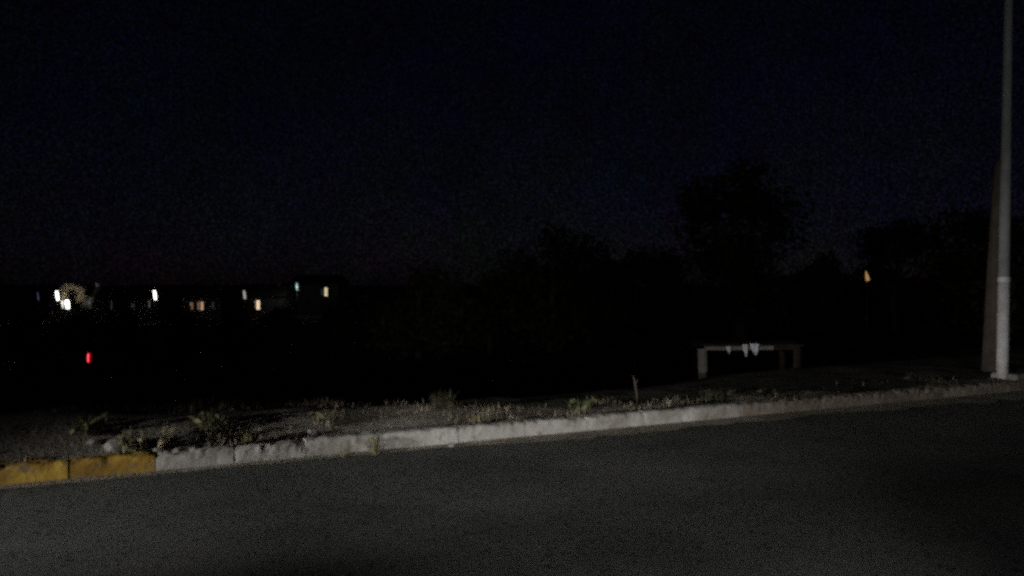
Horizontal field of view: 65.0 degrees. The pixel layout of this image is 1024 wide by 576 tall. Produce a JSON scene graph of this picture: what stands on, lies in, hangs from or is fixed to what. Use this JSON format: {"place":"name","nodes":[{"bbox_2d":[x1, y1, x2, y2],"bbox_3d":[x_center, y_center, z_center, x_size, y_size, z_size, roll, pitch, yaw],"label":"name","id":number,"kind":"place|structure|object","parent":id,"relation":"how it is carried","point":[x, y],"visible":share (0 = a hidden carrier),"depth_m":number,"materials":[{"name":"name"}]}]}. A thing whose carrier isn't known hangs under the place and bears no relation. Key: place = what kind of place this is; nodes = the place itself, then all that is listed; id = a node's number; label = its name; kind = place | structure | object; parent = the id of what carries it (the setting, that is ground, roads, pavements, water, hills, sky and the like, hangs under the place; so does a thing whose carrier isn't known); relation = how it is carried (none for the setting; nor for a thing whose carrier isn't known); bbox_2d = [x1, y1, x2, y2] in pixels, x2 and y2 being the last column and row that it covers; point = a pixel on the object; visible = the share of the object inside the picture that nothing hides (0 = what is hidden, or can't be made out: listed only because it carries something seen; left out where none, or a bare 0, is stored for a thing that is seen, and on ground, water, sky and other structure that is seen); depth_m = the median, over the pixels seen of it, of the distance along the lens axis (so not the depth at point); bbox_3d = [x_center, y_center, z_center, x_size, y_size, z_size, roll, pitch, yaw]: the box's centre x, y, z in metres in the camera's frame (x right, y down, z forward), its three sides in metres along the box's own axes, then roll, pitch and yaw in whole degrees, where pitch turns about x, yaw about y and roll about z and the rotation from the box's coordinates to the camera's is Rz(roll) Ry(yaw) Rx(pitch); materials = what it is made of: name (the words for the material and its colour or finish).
{"place":"outdoors","nodes":[
{"label":"outdoors","id":0,"kind":"place"},
{"bbox_2d":[0,370,1009,454],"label":"dry grass","id":1,"kind":"structure","parent":0,"point":[220,405],"depth_m":7.57,"materials":[{"name":"plant"}]},
{"bbox_2d":[0,400,1023,575],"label":"road","id":2,"kind":"structure","parent":0,"point":[937,490],"depth_m":5.08,"materials":[{"name":"grey asphalt"}]},
{"bbox_2d":[0,390,1023,488],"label":"gutter","id":3,"kind":"object","parent":2,"relation":"on","point":[904,405],"visible":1,"depth_m":7.77,"materials":[{"name":"grey concrete"}]},
{"bbox_2d":[367,437,381,454],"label":"weed clump","id":4,"kind":"object","parent":3,"relation":"on","point":[372,449],"visible":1,"depth_m":6.77,"materials":[{"name":"green plant"}]},
{"bbox_2d":[0,284,1023,478],"bbox_3d":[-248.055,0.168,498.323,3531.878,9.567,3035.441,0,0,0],"label":"ground","id":5,"kind":"structure","parent":0,"point":[843,354],"depth_m":22.07,"materials":[{"name":"soil"}]},
{"bbox_2d":[20,451,33,461],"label":"weed clump","id":6,"kind":"object","parent":5,"relation":"on","point":[23,458],"visible":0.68,"depth_m":5.88,"materials":[{"name":"plant"}]},
{"bbox_2d":[0,458,67,484],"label":"kerb stone","id":7,"kind":"object","parent":5,"relation":"on","point":[38,470],"visible":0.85,"depth_m":5.75,"materials":[{"name":"yellow paint"}]},
{"bbox_2d":[55,290,58,314],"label":"street lamp","id":8,"kind":"object","parent":5,"relation":"on","point":[57,295],"visible":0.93,"depth_m":111.90,"materials":[{"name":"metal"}]},
{"bbox_2d":[65,299,69,318],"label":"street lamp","id":9,"kind":"object","parent":5,"relation":"on","point":[67,304],"visible":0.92,"depth_m":107.84,"materials":[{"name":"metal"}]},
{"bbox_2d":[59,283,87,314],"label":"round tree","id":10,"kind":"object","parent":5,"relation":"on","point":[72,293],"visible":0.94,"depth_m":113.53,"materials":[{"name":"green plant"}]},
{"bbox_2d":[46,283,117,318],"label":"house","id":11,"kind":"structure","parent":5,"relation":"on","point":[98,303],"depth_m":118.00,"materials":[{"name":"paint"}]},
{"bbox_2d":[53,306,59,317],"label":"door","id":12,"kind":"structure","parent":11,"relation":"in","point":[54,307],"depth_m":117.95,"materials":[{"name":"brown wood"}]},
{"bbox_2d":[88,301,91,308],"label":"window","id":13,"kind":"structure","parent":11,"relation":"in","point":[89,302],"depth_m":117.97,"materials":[{"name":"glass"}]},
{"bbox_2d":[65,412,107,435],"bbox_3d":[-3.388,1.076,6.353,0.361,0.156,0.302,0,0,0],"label":"weed clump","id":14,"kind":"object","parent":5,"relation":"on","point":[87,425],"visible":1,"depth_m":6.33,"materials":[{"name":"green plant"}]},
{"bbox_2d":[87,352,92,384],"bbox_3d":[-15.776,3.152,29.989,0.191,1.532,0.221,0,0,0],"label":"marker lamp","id":15,"kind":"object","parent":5,"relation":"on","point":[89,357],"visible":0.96,"depth_m":30.02,"materials":[{"name":"metal"}]},
{"bbox_2d":[85,438,100,445],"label":"rubble stone","id":16,"kind":"object","parent":5,"relation":"on","point":[93,441],"visible":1,"depth_m":6.25,"materials":[{"name":"grey stone"}]},
{"bbox_2d":[70,451,154,477],"bbox_3d":[-2.988,1.395,6.024,0.563,0.293,0.150,0,0,-26],"label":"kerb stone","id":17,"kind":"object","parent":5,"relation":"on","point":[107,464],"visible":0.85,"depth_m":5.97,"materials":[{"name":"yellow paint"}]},
{"bbox_2d":[104,437,127,451],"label":"rubble stone","id":18,"kind":"object","parent":5,"relation":"on","point":[111,445],"visible":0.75,"depth_m":6.21,"materials":[{"name":"grey stone"}]},
{"bbox_2d":[111,285,134,317],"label":"house","id":19,"kind":"structure","parent":5,"relation":"on","point":[119,303],"depth_m":123.05,"materials":[{"name":"paint"}]},
{"bbox_2d":[113,426,154,452],"bbox_3d":[-2.930,1.178,6.260,0.326,0.215,0.344,0,0,-36],"label":"weed clump","id":20,"kind":"object","parent":5,"relation":"on","point":[134,445],"visible":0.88,"depth_m":6.21,"materials":[{"name":"green plant"}]},
{"bbox_2d":[124,286,174,319],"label":"house","id":21,"kind":"structure","parent":5,"relation":"on","point":[141,302],"depth_m":121.07,"materials":[{"name":"paint"}]},
{"bbox_2d":[153,289,156,322],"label":"street lamp","id":22,"kind":"object","parent":5,"relation":"on","point":[154,294],"visible":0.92,"depth_m":111.93,"materials":[{"name":"metal"}]},
{"bbox_2d":[153,448,161,454],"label":"rubble stone","id":23,"kind":"object","parent":5,"relation":"on","point":[155,450],"visible":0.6,"depth_m":6.21,"materials":[{"name":"stone"}]},
{"bbox_2d":[158,423,183,449],"bbox_3d":[-2.674,1.169,6.300,0.156,0.252,0.197,0,0,19],"label":"weed clump","id":24,"kind":"object","parent":5,"relation":"on","point":[161,442],"visible":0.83,"depth_m":6.27,"materials":[{"name":"plant"}]},
{"bbox_2d":[155,445,232,470],"bbox_3d":[-2.478,1.391,6.274,0.560,0.294,0.150,0,0,-26],"label":"kerb stone","id":25,"kind":"object","parent":5,"relation":"on","point":[189,457],"visible":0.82,"depth_m":6.23,"materials":[{"name":"white paint"}]},
{"bbox_2d":[188,410,231,433],"bbox_3d":[-2.556,1.127,6.784,0.364,0.166,0.396,0,0,0],"label":"weed clump","id":26,"kind":"object","parent":5,"relation":"on","point":[208,422],"visible":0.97,"depth_m":6.76,"materials":[{"name":"green plant"}]},
{"bbox_2d":[180,285,239,319],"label":"house","id":27,"kind":"structure","parent":5,"relation":"on","point":[211,303],"depth_m":118.00,"materials":[{"name":"paint"}]},
{"bbox_2d":[185,306,190,318],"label":"door","id":28,"kind":"structure","parent":27,"relation":"in","point":[186,307],"depth_m":117.95,"materials":[{"name":"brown wood"}]},
{"bbox_2d":[189,302,193,309],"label":"window","id":29,"kind":"structure","parent":27,"relation":"in","point":[191,304],"depth_m":117.92,"materials":[{"name":"glass"}]},
{"bbox_2d":[200,301,203,310],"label":"window","id":30,"kind":"structure","parent":27,"relation":"in","point":[201,302],"depth_m":117.92,"materials":[{"name":"glass"}]},
{"bbox_2d":[243,290,245,315],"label":"street lamp","id":31,"kind":"object","parent":5,"relation":"on","point":[244,294],"visible":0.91,"depth_m":110.92,"materials":[{"name":"metal"}]},
{"bbox_2d":[239,430,261,444],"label":"weed clump","id":32,"kind":"object","parent":5,"relation":"on","point":[247,439],"visible":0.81,"depth_m":6.54,"materials":[{"name":"green plant"}]},
{"bbox_2d":[233,439,304,462],"bbox_3d":[-1.974,1.396,6.526,0.554,0.295,0.150,0,0,-26],"label":"kerb stone","id":33,"kind":"object","parent":5,"relation":"on","point":[286,449],"visible":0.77,"depth_m":6.47,"materials":[{"name":"white paint"}]},
{"bbox_2d":[246,282,297,316],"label":"house","id":34,"kind":"structure","parent":5,"relation":"on","point":[262,301],"depth_m":115.00,"materials":[{"name":"paint"}]},
{"bbox_2d":[249,302,254,315],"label":"door","id":35,"kind":"structure","parent":34,"relation":"in","point":[251,304],"depth_m":114.93,"materials":[{"name":"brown wood"}]},
{"bbox_2d":[256,300,260,309],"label":"window","id":36,"kind":"structure","parent":34,"relation":"in","point":[258,302],"depth_m":114.96,"materials":[{"name":"glass"}]},
{"bbox_2d":[307,429,317,435],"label":"rubble stone","id":37,"kind":"object","parent":5,"relation":"on","point":[311,432],"visible":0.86,"depth_m":6.91,"materials":[{"name":"grey stone"}]},
{"bbox_2d":[287,272,348,313],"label":"house","id":38,"kind":"structure","parent":5,"relation":"on","point":[315,293],"depth_m":124.00,"materials":[{"name":"paint"}]},
{"bbox_2d":[295,301,298,313],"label":"door","id":39,"kind":"structure","parent":38,"relation":"in","point":[296,302],"depth_m":123.94,"materials":[{"name":"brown wood"}]},
{"bbox_2d":[324,287,327,296],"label":"window","id":40,"kind":"structure","parent":38,"relation":"in","point":[325,288],"depth_m":123.97,"materials":[{"name":"glass"}]},
{"bbox_2d":[309,410,339,425],"bbox_3d":[-1.681,1.157,7.181,0.286,0.139,0.268,0,0,-11],"label":"weed clump","id":41,"kind":"object","parent":5,"relation":"on","point":[320,416],"visible":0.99,"depth_m":7.18,"materials":[{"name":"green plant"}]},
{"bbox_2d":[303,431,382,456],"bbox_3d":[-1.427,1.387,6.801,0.652,0.295,0.150,0,0,-27],"label":"kerb stone","id":42,"kind":"object","parent":5,"relation":"on","point":[329,445],"visible":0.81,"depth_m":6.73,"materials":[{"name":"white paint"}]},
{"bbox_2d":[381,426,456,449],"bbox_3d":[-0.823,1.391,7.095,0.675,0.295,0.150,0,0,-26],"label":"kerb stone","id":43,"kind":"object","parent":5,"relation":"on","point":[414,437],"visible":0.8,"depth_m":7.04,"materials":[{"name":"white paint"}]},
{"bbox_2d":[428,389,457,409],"bbox_3d":[-0.688,1.111,8.025,0.341,0.201,0.332,0,0,0],"label":"weed clump","id":44,"kind":"object","parent":5,"relation":"on","point":[443,400],"visible":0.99,"depth_m":8.00,"materials":[{"name":"green plant"}]},
{"bbox_2d":[465,412,491,422],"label":"weed clump","id":45,"kind":"object","parent":5,"relation":"on","point":[476,417],"visible":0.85,"depth_m":7.66,"materials":[{"name":"green plant"}]},
{"bbox_2d":[455,420,524,442],"bbox_3d":[-0.218,1.391,7.402,0.675,0.295,0.150,0,1,-27],"label":"kerb stone","id":46,"kind":"object","parent":5,"relation":"on","point":[490,431],"visible":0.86,"depth_m":7.34,"materials":[{"name":"white paint"}]},
{"bbox_2d":[490,221,605,352],"bbox_3d":[1.618,0.103,38.012,5.347,6.570,5.493,0,0,0],"label":"broadleaf tree","id":47,"kind":"object","parent":5,"relation":"on","point":[550,288],"visible":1,"depth_m":37.34,"materials":[{"name":"green plant"}]},
{"bbox_2d":[520,416,586,435],"bbox_3d":[0.392,1.395,7.702,0.675,0.296,0.150,0,0,-26],"label":"kerb stone","id":48,"kind":"object","parent":5,"relation":"on","point":[543,426],"visible":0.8,"depth_m":7.64,"materials":[{"name":"white paint"}]},
{"bbox_2d":[561,397,595,411],"bbox_3d":[0.675,1.207,8.329,0.356,0.142,0.345,0,0,12],"label":"weed clump","id":49,"kind":"object","parent":5,"relation":"on","point":[585,404],"visible":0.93,"depth_m":8.31,"materials":[{"name":"green plant"}]},
{"bbox_2d":[539,235,649,345],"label":"broadleaf tree","id":50,"kind":"object","parent":5,"relation":"on","point":[589,333],"visible":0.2,"depth_m":45.42,"materials":[{"name":"green plant"}]},
{"bbox_2d":[581,411,643,430],"bbox_3d":[1.002,1.392,8.001,0.669,0.296,0.150,0,0,-27],"label":"kerb stone","id":51,"kind":"object","parent":5,"relation":"on","point":[598,421],"visible":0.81,"depth_m":7.94,"materials":[{"name":"white paint"}]},
{"bbox_2d":[574,243,690,343],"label":"broadleaf tree","id":52,"kind":"object","parent":5,"relation":"on","point":[622,313],"visible":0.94,"depth_m":41.56,"materials":[{"name":"green plant"}]},
{"bbox_2d":[633,375,637,402],"bbox_3d":[1.384,1.211,9.005,0.060,0.462,0.024,0,0,10],"label":"wooden stake","id":53,"kind":"object","parent":5,"relation":"on","point":[635,382],"visible":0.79,"depth_m":9.00,"materials":[{"name":"brown wood"}]},
{"bbox_2d":[638,407,693,424],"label":"kerb stone","id":54,"kind":"object","parent":5,"relation":"on","point":[668,415],"visible":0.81,"depth_m":8.23,"materials":[{"name":"white paint"}]},
{"bbox_2d":[689,403,739,420],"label":"kerb stone","id":55,"kind":"object","parent":5,"relation":"on","point":[715,411],"visible":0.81,"depth_m":8.51,"materials":[{"name":"white paint"}]},
{"bbox_2d":[696,387,737,401],"bbox_3d":[2.356,1.230,9.246,0.528,0.149,0.494,0,0,0],"label":"weed clump","id":56,"kind":"object","parent":5,"relation":"on","point":[712,395],"visible":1,"depth_m":9.25,"materials":[{"name":"green plant"}]},
{"bbox_2d":[663,152,817,339],"bbox_3d":[8.121,-1.344,29.071,5.088,7.122,5.258,0,0,0],"label":"broadleaf tree","id":57,"kind":"object","parent":5,"relation":"on","point":[749,292],"visible":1,"depth_m":28.34,"materials":[{"name":"green plant"}]},
{"bbox_2d":[687,339,803,379],"bbox_3d":[4.176,1.397,14.482,1.898,0.870,1.245,0,0,0],"label":"wooden bench","id":58,"kind":"object","parent":5,"relation":"on","point":[698,361],"visible":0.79,"depth_m":13.96,"materials":[{"name":"grey wood"}]},
{"bbox_2d":[742,344,747,356],"bbox_3d":[4.011,1.080,13.833,0.106,0.223,0.050,0,0,0],"label":"hanging cloth","id":59,"kind":"object","parent":58,"relation":"hanging from","point":[745,348],"visible":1,"depth_m":13.83,"materials":[{"name":"white fabric"}]},
{"bbox_2d":[750,344,759,354],"bbox_3d":[4.175,1.057,13.833,0.183,0.200,0.050,0,0,0],"label":"hanging cloth","id":60,"kind":"object","parent":58,"relation":"hanging from","point":[755,348],"visible":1,"depth_m":13.83,"materials":[{"name":"white fabric"}]},
{"bbox_2d":[736,400,782,416],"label":"kerb stone","id":61,"kind":"object","parent":5,"relation":"on","point":[751,408],"visible":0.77,"depth_m":8.79,"materials":[{"name":"concrete"}]},
{"bbox_2d":[746,386,779,396],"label":"weed clump","id":62,"kind":"object","parent":5,"relation":"on","point":[760,391],"visible":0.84,"depth_m":9.53,"materials":[{"name":"green plant"}]},
{"bbox_2d":[777,397,822,412],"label":"kerb stone","id":63,"kind":"object","parent":5,"relation":"on","point":[799,404],"visible":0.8,"depth_m":9.06,"materials":[{"name":"concrete"}]},
{"bbox_2d":[784,250,860,335],"bbox_3d":[13.862,0.373,35.985,3.211,4.170,3.820,0,0,0],"label":"broadleaf tree","id":64,"kind":"object","parent":5,"relation":"on","point":[836,294],"visible":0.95,"depth_m":35.62,"materials":[{"name":"green plant"}]},
{"bbox_2d":[819,394,860,408],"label":"kerb stone","id":65,"kind":"object","parent":5,"relation":"on","point":[839,400],"visible":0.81,"depth_m":9.34,"materials":[{"name":"concrete"}]},
{"bbox_2d":[863,267,869,342],"bbox_3d":[10.804,0.665,24.500,0.202,2.604,0.163,0,0,0],"label":"street lamp","id":66,"kind":"object","parent":5,"relation":"on","point":[866,274],"visible":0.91,"depth_m":24.48,"materials":[{"name":"metal"}]},
{"bbox_2d":[854,391,896,404],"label":"kerb stone","id":67,"kind":"object","parent":5,"relation":"on","point":[874,397],"visible":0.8,"depth_m":9.61,"materials":[{"name":"concrete"}]},
{"bbox_2d":[844,215,946,332],"bbox_3d":[14.665,-0.350,30.853,3.751,4.733,3.486,0,0,28],"label":"broadleaf tree","id":68,"kind":"object","parent":5,"relation":"on","point":[893,287],"visible":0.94,"depth_m":30.78,"materials":[{"name":"green plant"}]},
{"bbox_2d":[890,388,930,401],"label":"kerb stone","id":69,"kind":"object","parent":5,"relation":"on","point":[908,394],"visible":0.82,"depth_m":9.89,"materials":[{"name":"concrete"}]},
{"bbox_2d":[904,372,943,380],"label":"weed clump","id":70,"kind":"object","parent":5,"relation":"on","point":[908,377],"visible":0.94,"depth_m":11.09,"materials":[{"name":"green plant"}]},
{"bbox_2d":[924,385,962,398],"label":"kerb stone","id":71,"kind":"object","parent":5,"relation":"on","point":[943,391],"visible":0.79,"depth_m":10.17,"materials":[{"name":"concrete"}]},
{"bbox_2d":[907,205,1023,335],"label":"broadleaf tree","id":72,"kind":"object","parent":5,"relation":"on","point":[953,270],"visible":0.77,"depth_m":26.64,"materials":[{"name":"green plant"}]},
{"bbox_2d":[959,383,993,395],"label":"kerb stone","id":73,"kind":"object","parent":5,"relation":"on","point":[976,389],"visible":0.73,"depth_m":10.44,"materials":[{"name":"concrete"}]},
{"bbox_2d":[981,156,999,371],"bbox_3d":[7.406,-0.167,12.365,0.368,3.708,0.289,0,0,0],"label":"wooden post","id":74,"kind":"object","parent":5,"relation":"on","point":[988,362],"visible":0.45,"depth_m":12.30,"materials":[{"name":"brown wood"}]},
{"bbox_2d":[996,0,1012,378],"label":"lamp post","id":75,"kind":"object","parent":5,"relation":"on","point":[1003,319],"visible":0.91,"depth_m":11.26,"materials":[{"name":"grey metal"}]},
{"bbox_2d":[987,381,1022,392],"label":"kerb stone","id":76,"kind":"object","parent":5,"relation":"on","point":[1004,386],"visible":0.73,"depth_m":10.71,"materials":[{"name":"concrete"}]},
{"bbox_2d":[991,371,1023,380],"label":"concrete footing","id":77,"kind":"object","parent":5,"relation":"on","point":[1015,375],"visible":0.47,"depth_m":11.20,"materials":[{"name":"grey concrete"}]},
{"bbox_2d":[0,0,1023,286],"label":"sky","id":78,"kind":"structure","parent":0,"point":[143,142],"materials":[{"name":"black"}]}
]}

